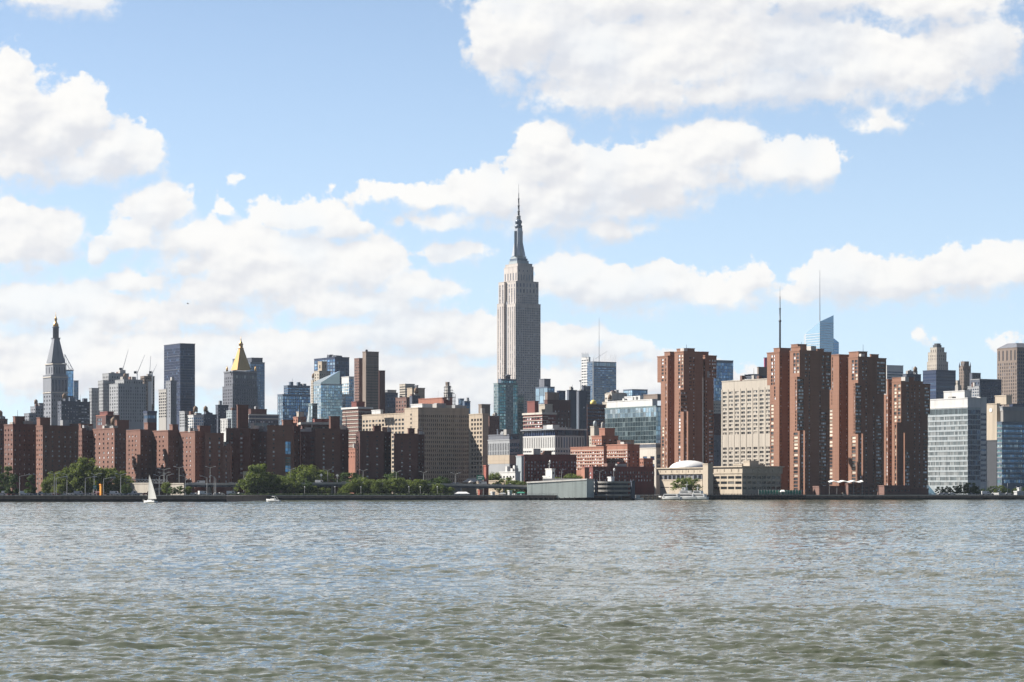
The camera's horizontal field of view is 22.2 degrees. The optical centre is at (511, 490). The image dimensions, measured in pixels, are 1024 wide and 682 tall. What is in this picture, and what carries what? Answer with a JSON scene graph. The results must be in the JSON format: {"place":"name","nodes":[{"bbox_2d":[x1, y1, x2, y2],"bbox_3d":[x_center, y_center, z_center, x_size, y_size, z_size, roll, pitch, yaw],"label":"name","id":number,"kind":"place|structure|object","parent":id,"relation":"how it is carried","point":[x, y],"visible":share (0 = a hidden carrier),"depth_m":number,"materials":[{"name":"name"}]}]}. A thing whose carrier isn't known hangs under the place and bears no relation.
{"place":"outdoors","nodes":[
{"label":"outdoors","id":0,"kind":"place"},
{"bbox_2d":[24,399,43,425],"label":"stepped building","id":1,"kind":"structure","parent":0,"point":[36,409],"depth_m":2731.76,"materials":[{"name":"concrete"}]},
{"bbox_2d":[42,316,68,424],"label":"clock tower","id":2,"kind":"structure","parent":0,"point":[55,383],"depth_m":3049.46,"materials":[{"name":"grey stone"}]},
{"bbox_2d":[64,354,73,395],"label":"glass tower","id":3,"kind":"structure","parent":0,"point":[69,373],"depth_m":4104.84,"materials":[{"name":"blue glass"}]},
{"bbox_2d":[57,393,89,456],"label":"apartment tower","id":4,"kind":"structure","parent":0,"point":[73,410],"depth_m":2457.28,"materials":[{"name":"stone"}]},
{"bbox_2d":[78,419,92,469],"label":"apartment block","id":5,"kind":"structure","parent":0,"point":[85,431],"depth_m":1692.30,"materials":[{"name":"red brick"}]},
{"bbox_2d":[96,411,119,428],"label":"brick building","id":6,"kind":"structure","parent":0,"point":[103,418],"depth_m":2208.93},
{"bbox_2d":[92,415,128,482],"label":"apartment block","id":7,"kind":"structure","parent":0,"point":[109,446],"depth_m":1668.44,"materials":[{"name":"brick"}]},
{"bbox_2d":[89,370,145,429],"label":"office block","id":8,"kind":"structure","parent":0,"point":[122,393],"depth_m":2965.60,"materials":[{"name":"grey concrete"}]},
{"bbox_2d":[140,374,154,410],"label":"unfinished building","id":9,"kind":"structure","parent":0,"point":[147,381],"depth_m":3302.37,"materials":[{"name":"grey stone"}]},
{"bbox_2d":[143,411,156,430],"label":"glass building","id":10,"kind":"structure","parent":0,"point":[149,416],"depth_m":2303.05,"materials":[{"name":"glass"}]},
{"bbox_2d":[159,377,176,429],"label":"apartment tower","id":11,"kind":"structure","parent":0,"point":[167,405],"depth_m":2530.45,"materials":[{"name":"concrete"}]},
{"bbox_2d":[164,343,194,431],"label":"office tower","id":12,"kind":"structure","parent":0,"point":[179,362],"depth_m":2765.93,"materials":[{"name":"glass"}]},
{"bbox_2d":[179,406,203,431],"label":"apartment building","id":13,"kind":"structure","parent":0,"point":[186,420],"depth_m":2145.95,"materials":[{"name":"concrete"}]},
{"bbox_2d":[202,401,228,432],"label":"apartment building","id":14,"kind":"structure","parent":0,"point":[212,420],"depth_m":2306.43,"materials":[{"name":"stone"}]},
{"bbox_2d":[220,408,236,441],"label":"apartment building","id":15,"kind":"structure","parent":0,"point":[230,421],"depth_m":2030.39,"materials":[{"name":"concrete"}]},
{"bbox_2d":[222,340,257,409],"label":"office tower","id":16,"kind":"structure","parent":0,"point":[240,387],"depth_m":3084.62,"materials":[{"name":"stone"}]},
{"bbox_2d":[226,405,258,493],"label":"apartment block","id":17,"kind":"structure","parent":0,"point":[242,437],"depth_m":1672.87,"materials":[{"name":"red brick"}]},
{"bbox_2d":[233,358,264,408],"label":"glass tower","id":18,"kind":"structure","parent":0,"point":[259,363],"depth_m":3408.29,"materials":[{"name":"glass"}]},
{"bbox_2d":[248,404,278,428],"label":"office slab","id":19,"kind":"structure","parent":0,"point":[256,414],"depth_m":2259.55,"materials":[{"name":"stone"}]},
{"bbox_2d":[277,382,309,424],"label":"glass building","id":20,"kind":"structure","parent":0,"point":[291,399],"depth_m":2658.85,"materials":[{"name":"blue glass"}]},
{"bbox_2d":[301,427,314,471],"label":"apartment block","id":21,"kind":"structure","parent":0,"point":[307,446],"depth_m":1690.36,"materials":[{"name":"brick"}]},
{"bbox_2d":[299,403,317,425],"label":"glass building","id":22,"kind":"structure","parent":0,"point":[312,410],"depth_m":2001.11,"materials":[{"name":"glass"}]},
{"bbox_2d":[298,419,328,431],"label":"flat roofed hall","id":23,"kind":"structure","parent":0,"point":[318,423],"depth_m":1761.62,"materials":[{"name":"concrete"}]},
{"bbox_2d":[311,361,330,402],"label":"brick tower","id":24,"kind":"structure","parent":0,"point":[321,372],"depth_m":2713.06,"materials":[{"name":"brick"}]},
{"bbox_2d":[313,371,341,424],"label":"glass tower","id":25,"kind":"structure","parent":0,"point":[328,394],"depth_m":2456.02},
{"bbox_2d":[314,355,349,383],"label":"glass tower","id":26,"kind":"structure","parent":0,"point":[336,363],"depth_m":2906.98,"materials":[{"name":"glass"}]},
{"bbox_2d":[341,376,353,424],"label":"apartment building","id":27,"kind":"structure","parent":0,"point":[347,390],"depth_m":2750.82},
{"bbox_2d":[349,444,355,493],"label":"brick building","id":28,"kind":"structure","parent":0,"point":[352,460],"depth_m":1723.35,"materials":[{"name":"brick"}]},
{"bbox_2d":[341,401,372,447],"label":"apartment building","id":29,"kind":"structure","parent":0,"point":[355,411],"depth_m":2027.79,"materials":[{"name":"brown brick"}]},
{"bbox_2d":[354,349,384,413],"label":"apartment tower","id":30,"kind":"structure","parent":0,"point":[369,383],"depth_m":2505.88,"materials":[{"name":"brown brick"}]},
{"bbox_2d":[385,390,397,407],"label":"office block","id":31,"kind":"structure","parent":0,"point":[390,397],"depth_m":2903.68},
{"bbox_2d":[395,385,424,412],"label":"brick building","id":32,"kind":"structure","parent":0,"point":[415,394],"depth_m":2257.63,"materials":[{"name":"brick"}]},
{"bbox_2d":[362,398,488,493],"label":"office slab","id":33,"kind":"structure","parent":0,"point":[455,439],"depth_m":1891.25,"materials":[{"name":"concrete"}]},
{"bbox_2d":[418,397,452,404],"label":"brick hall","id":34,"kind":"structure","parent":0,"point":[448,400],"depth_m":2158.10,"materials":[{"name":"brick"}]},
{"bbox_2d":[462,478,484,494],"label":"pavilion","id":35,"kind":"structure","parent":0,"point":[471,491],"depth_m":1646.30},
{"bbox_2d":[478,404,503,434],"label":"brick building","id":36,"kind":"structure","parent":0,"point":[494,429],"depth_m":2153.09,"materials":[{"name":"brown brick"}]},
{"bbox_2d":[487,429,519,476],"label":"building","id":37,"kind":"structure","parent":0,"point":[503,449],"depth_m":1768.20,"materials":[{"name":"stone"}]},
{"bbox_2d":[493,374,523,454],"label":"glass tower","id":38,"kind":"structure","parent":0,"point":[508,405],"depth_m":2357.26,"materials":[{"name":"teal glass"}]},
{"bbox_2d":[0,500,1023,681],"bbox_3d":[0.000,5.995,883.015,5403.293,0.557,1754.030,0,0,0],"label":"water","id":39,"kind":"structure","parent":0,"point":[597,591],"depth_m":154.46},
{"bbox_2d":[0,493,266,501],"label":"pier","id":40,"kind":"structure","parent":39,"relation":"in","point":[106,497],"depth_m":1337.00,"materials":[{"name":"concrete"}]},
{"bbox_2d":[143,475,157,502],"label":"sailing boat","id":41,"kind":"object","parent":39,"relation":"on","point":[151,494],"visible":0.93,"depth_m":1235.94,"materials":[{"name":"fabric"}]},
{"bbox_2d":[225,493,634,499],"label":"seawall","id":42,"kind":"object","parent":39,"relation":"in","point":[403,497],"visible":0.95,"depth_m":1559.25,"materials":[{"name":"concrete"}]},
{"bbox_2d":[527,478,595,499],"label":"river shed","id":43,"kind":"structure","parent":39,"relation":"in","point":[569,488],"depth_m":1555.62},
{"bbox_2d":[679,486,695,499],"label":"yacht","id":44,"kind":"object","parent":39,"relation":"on","point":[686,495],"visible":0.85,"depth_m":1627.39,"materials":[{"name":"white paint"}]},
{"bbox_2d":[707,494,805,499],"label":"timber pier","id":45,"kind":"structure","parent":39,"relation":"in","point":[757,495],"depth_m":1628.00,"materials":[{"name":"brown wood"}]},
{"bbox_2d":[640,493,1023,499],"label":"seawall","id":46,"kind":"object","parent":39,"relation":"in","point":[914,497],"visible":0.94,"depth_m":1636.75,"materials":[{"name":"concrete"}]},
{"bbox_2d":[0,0,1023,429],"label":"sky","id":47,"kind":"structure","parent":0,"point":[314,179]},
{"bbox_2d":[497,193,540,412],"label":"skyscraper","id":48,"kind":"structure","parent":0,"point":[519,332],"depth_m":3717.20,"materials":[{"name":"stone"}]},
{"bbox_2d":[522,401,556,429],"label":"apartment building","id":49,"kind":"structure","parent":0,"point":[537,415],"depth_m":2092.90,"materials":[{"name":"red brick"}]},
{"bbox_2d":[535,379,554,403],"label":"glass building","id":50,"kind":"structure","parent":0,"point":[543,387],"depth_m":3013.39,"materials":[{"name":"blue glass"}]},
{"bbox_2d":[516,449,576,494],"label":"brick building","id":51,"kind":"structure","parent":0,"point":[534,465],"depth_m":1723.45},
{"bbox_2d":[520,422,586,454],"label":"clinic building","id":52,"kind":"structure","parent":0,"point":[556,439],"depth_m":1911.26,"materials":[{"name":"concrete"}]},
{"bbox_2d":[544,390,570,427],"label":"office block","id":53,"kind":"structure","parent":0,"point":[560,405],"depth_m":2359.38,"materials":[{"name":"brick"}]},
{"bbox_2d":[567,384,586,446],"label":"office tower","id":54,"kind":"structure","parent":0,"point":[578,410],"depth_m":2440.75,"materials":[{"name":"stone"}]},
{"bbox_2d":[587,400,605,446],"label":"office block","id":55,"kind":"structure","parent":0,"point":[595,411],"depth_m":2504.86,"materials":[{"name":"brick"}]},
{"bbox_2d":[589,421,603,446],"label":"water tank house","id":56,"kind":"structure","parent":0,"point":[594,429],"depth_m":2007.99,"materials":[{"name":"concrete"}]},
{"bbox_2d":[581,352,616,403],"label":"office tower","id":57,"kind":"structure","parent":0,"point":[599,377],"depth_m":3961.37,"materials":[{"name":"glass"}]},
{"bbox_2d":[602,390,626,407],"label":"office block","id":58,"kind":"structure","parent":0,"point":[615,395],"depth_m":2704.76,"materials":[{"name":"concrete"}]},
{"bbox_2d":[605,394,660,443],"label":"glass building","id":59,"kind":"structure","parent":0,"point":[637,419],"depth_m":2150.96,"materials":[{"name":"blue glass"}]},
{"bbox_2d":[623,389,647,395],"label":"glass building","id":60,"kind":"structure","parent":0,"point":[635,392],"depth_m":3105.89,"materials":[{"name":"blue glass"}]},
{"bbox_2d":[640,443,660,493],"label":"research building","id":61,"kind":"structure","parent":0,"point":[650,450],"depth_m":1901.99,"materials":[{"name":"concrete"}]},
{"bbox_2d":[657,344,716,472],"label":"residential tower","id":62,"kind":"structure","parent":0,"point":[686,376],"depth_m":1768.26,"materials":[{"name":"brick"}]},
{"bbox_2d":[714,401,720,465],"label":"brick building","id":63,"kind":"structure","parent":0,"point":[717,433],"depth_m":2160.45,"materials":[{"name":"brick"}]},
{"bbox_2d":[714,360,732,400],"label":"glass tower","id":64,"kind":"structure","parent":0,"point":[724,370],"depth_m":2704.91,"materials":[{"name":"blue glass"}]},
{"bbox_2d":[721,375,769,465],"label":"office block","id":65,"kind":"structure","parent":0,"point":[745,420],"depth_m":1889.03,"materials":[{"name":"beige concrete"}]},
{"bbox_2d":[767,342,831,494],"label":"residential tower","id":66,"kind":"structure","parent":0,"point":[799,379],"depth_m":1713.74,"materials":[{"name":"brick"}]},
{"bbox_2d":[804,293,838,389],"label":"crystal tower","id":67,"kind":"structure","parent":0,"point":[819,335],"depth_m":4083.28,"materials":[{"name":"glass"}]},
{"bbox_2d":[654,494,1013,494],"bbox_3d":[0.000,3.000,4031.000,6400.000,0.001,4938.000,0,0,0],"label":"ground","id":68,"kind":"structure","parent":0,"point":[936,494],"depth_m":1808.54,"materials":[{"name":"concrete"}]},
{"bbox_2d":[0,424,3,492],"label":"apartment block","id":69,"kind":"structure","parent":68,"relation":"on","point":[2,447],"depth_m":1708.41,"materials":[{"name":"red brick"}]},
{"bbox_2d":[0,466,18,490],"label":"tree","id":70,"kind":"object","parent":68,"relation":"on","point":[8,469],"visible":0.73,"depth_m":1599.85,"materials":[{"name":"green plant"}]},
{"bbox_2d":[4,410,36,491],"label":"apartment block","id":71,"kind":"structure","parent":68,"relation":"on","point":[20,445],"depth_m":1644.60,"materials":[{"name":"red brick"}]},
{"bbox_2d":[36,417,78,492],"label":"apartment block","id":72,"kind":"structure","parent":68,"relation":"on","point":[56,447],"depth_m":1631.05,"materials":[{"name":"brick"}]},
{"bbox_2d":[46,470,71,492],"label":"tree","id":73,"kind":"object","parent":68,"relation":"on","point":[50,478],"visible":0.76,"depth_m":1597.40,"materials":[{"name":"green plant"}]},
{"bbox_2d":[59,463,95,492],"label":"tree","id":74,"kind":"object","parent":68,"relation":"on","point":[86,467],"visible":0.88,"depth_m":1592.42,"materials":[{"name":"green plant"}]},
{"bbox_2d":[67,456,99,491],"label":"tree","id":75,"kind":"object","parent":68,"relation":"on","point":[78,465],"visible":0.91,"depth_m":1593.34,"materials":[{"name":"green plant"}]},
{"bbox_2d":[71,471,104,492],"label":"tree","id":76,"kind":"object","parent":68,"relation":"on","point":[84,473],"visible":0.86,"depth_m":1588.78,"materials":[{"name":"green plant"}]},
{"bbox_2d":[82,467,118,492],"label":"tree","id":77,"kind":"object","parent":68,"relation":"on","point":[106,475],"visible":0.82,"depth_m":1589.48,"materials":[{"name":"green plant"}]},
{"bbox_2d":[98,467,125,492],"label":"tree","id":78,"kind":"object","parent":68,"relation":"on","point":[112,485],"visible":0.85,"depth_m":1594.76,"materials":[{"name":"green plant"}]},
{"bbox_2d":[129,483,153,492],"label":"retaining wall","id":79,"kind":"structure","parent":68,"relation":"on","point":[140,487],"depth_m":1584.63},
{"bbox_2d":[126,417,210,493],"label":"apartment block","id":80,"kind":"structure","parent":68,"relation":"on","point":[150,450],"depth_m":1672.98,"materials":[{"name":"brick"}]},
{"bbox_2d":[205,433,231,494],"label":"apartment block","id":81,"kind":"structure","parent":68,"relation":"on","point":[218,452],"depth_m":1640.33,"materials":[{"name":"brick"}]},
{"bbox_2d":[243,463,272,493],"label":"tree","id":82,"kind":"object","parent":68,"relation":"on","point":[261,468],"visible":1,"depth_m":1574.19,"materials":[{"name":"green plant"}]},
{"bbox_2d":[258,419,266,493],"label":"apartment block","id":83,"kind":"structure","parent":68,"relation":"on","point":[262,445],"depth_m":1690.24,"materials":[{"name":"brick"}]},
{"bbox_2d":[268,476,294,493],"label":"tree","id":84,"kind":"object","parent":68,"relation":"on","point":[281,484],"visible":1,"depth_m":1573.61,"materials":[{"name":"green plant"}]},
{"bbox_2d":[267,413,300,493],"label":"apartment block","id":85,"kind":"structure","parent":68,"relation":"on","point":[283,445],"depth_m":1640.76,"materials":[{"name":"brick"}]},
{"bbox_2d":[285,464,325,492],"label":"tree","id":86,"kind":"object","parent":68,"relation":"on","point":[306,471],"visible":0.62,"depth_m":1609.26,"materials":[{"name":"green plant"}]},
{"bbox_2d":[309,469,337,491],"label":"tree","id":87,"kind":"object","parent":68,"relation":"on","point":[328,475],"visible":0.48,"depth_m":1612.26,"materials":[{"name":"green plant"}]},
{"bbox_2d":[315,416,348,493],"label":"apartment block","id":88,"kind":"structure","parent":68,"relation":"on","point":[332,447],"depth_m":1640.88,"materials":[{"name":"red brick"}]},
{"bbox_2d":[154,482,526,494],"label":"highway viaduct","id":89,"kind":"object","parent":68,"relation":"on","point":[333,484],"visible":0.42,"depth_m":1589.60,"materials":[{"name":"concrete"}]},
{"bbox_2d":[229,493,452,494],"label":"bank weeds","id":90,"kind":"object","parent":68,"relation":"on","point":[340,494],"visible":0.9,"depth_m":1564.09,"materials":[{"name":"green plant"}]},
{"bbox_2d":[336,472,361,491],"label":"tree","id":91,"kind":"object","parent":68,"relation":"on","point":[346,474],"visible":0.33,"depth_m":1615.60,"materials":[{"name":"green plant"}]},
{"bbox_2d":[355,419,391,493],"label":"apartment block","id":92,"kind":"structure","parent":68,"relation":"on","point":[373,452],"depth_m":1631.23,"materials":[{"name":"brick"}]},
{"bbox_2d":[393,428,424,493],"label":"apartment block","id":93,"kind":"structure","parent":68,"relation":"on","point":[409,455],"depth_m":1630.70,"materials":[{"name":"brick"}]},
{"bbox_2d":[499,463,520,494],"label":"shed","id":94,"kind":"structure","parent":68,"relation":"on","point":[513,473],"depth_m":1684.16,"materials":[{"name":"metal"}]},
{"bbox_2d":[570,428,652,475],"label":"hospital","id":95,"kind":"structure","parent":68,"relation":"on","point":[613,449],"depth_m":1850.35,"materials":[{"name":"red brick"}]},
{"bbox_2d":[594,481,635,499],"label":"parking garage","id":96,"kind":"structure","parent":68,"relation":"on","point":[613,489],"depth_m":1558.04,"materials":[{"name":"concrete"}]},
{"bbox_2d":[581,462,654,494],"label":"hospital annex","id":97,"kind":"object","parent":68,"relation":"on","point":[642,477],"visible":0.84,"depth_m":1706.93,"materials":[{"name":"red brick"}]},
{"bbox_2d":[678,477,702,490],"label":"tree","id":98,"kind":"object","parent":68,"relation":"on","point":[694,482],"visible":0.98,"depth_m":1637.71,"materials":[{"name":"green plant"}]},
{"bbox_2d":[656,460,784,494],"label":"school","id":99,"kind":"object","parent":68,"relation":"on","point":[749,477],"visible":0.85,"depth_m":1675.82,"materials":[{"name":"concrete"}]},
{"bbox_2d":[758,490,801,494],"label":"fence","id":100,"kind":"object","parent":68,"relation":"on","point":[776,492],"visible":0.81,"depth_m":1645.00,"materials":[{"name":"metal"}]},
{"bbox_2d":[812,483,872,494],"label":"podium","id":101,"kind":"object","parent":68,"relation":"on","point":[857,489],"visible":1,"depth_m":1662.92,"materials":[{"name":"brown brick"}]},
{"bbox_2d":[877,485,928,494],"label":"podium","id":102,"kind":"object","parent":68,"relation":"on","point":[895,489],"visible":0.99,"depth_m":1670.04,"materials":[{"name":"brown brick"}]},
{"bbox_2d":[830,351,886,494],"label":"residential tower","id":103,"kind":"structure","parent":0,"point":[858,386],"depth_m":1774.80,"materials":[{"name":"brick"}]},
{"bbox_2d":[886,365,903,393],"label":"office block","id":104,"kind":"structure","parent":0,"point":[892,371],"depth_m":2704.55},
{"bbox_2d":[884,377,930,487],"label":"residential tower","id":105,"kind":"structure","parent":0,"point":[906,406],"depth_m":1806.98,"materials":[{"name":"brick"}]},
{"bbox_2d":[927,343,947,369],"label":"office tower","id":106,"kind":"structure","parent":0,"point":[937,357],"depth_m":3716.24,"materials":[{"name":"stone"}]},
{"bbox_2d":[923,370,955,398],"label":"office block","id":107,"kind":"structure","parent":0,"point":[940,381],"depth_m":2906.77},
{"bbox_2d":[928,380,986,493],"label":"laboratory building","id":108,"kind":"structure","parent":0,"point":[957,436],"depth_m":1883.35,"materials":[{"name":"concrete"}]},
{"bbox_2d":[956,361,970,389],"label":"gothic tower","id":109,"kind":"structure","parent":0,"point":[964,370],"depth_m":3503.20,"materials":[{"name":"brown stone"}]},
{"bbox_2d":[967,379,1001,421],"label":"office block","id":110,"kind":"structure","parent":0,"point":[989,389],"depth_m":2455.55,"materials":[{"name":"stone"}]},
{"bbox_2d":[987,395,1011,492],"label":"hospital wing","id":111,"kind":"structure","parent":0,"point":[993,414],"depth_m":1939.91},
{"bbox_2d":[997,406,1023,492],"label":"hospital tower","id":112,"kind":"structure","parent":0,"point":[1010,448],"depth_m":1930.33,"materials":[{"name":"glass"}]},
{"bbox_2d":[997,343,1023,406],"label":"office tower","id":113,"kind":"structure","parent":0,"point":[1010,365],"depth_m":3008.05,"materials":[{"name":"brown stone"}]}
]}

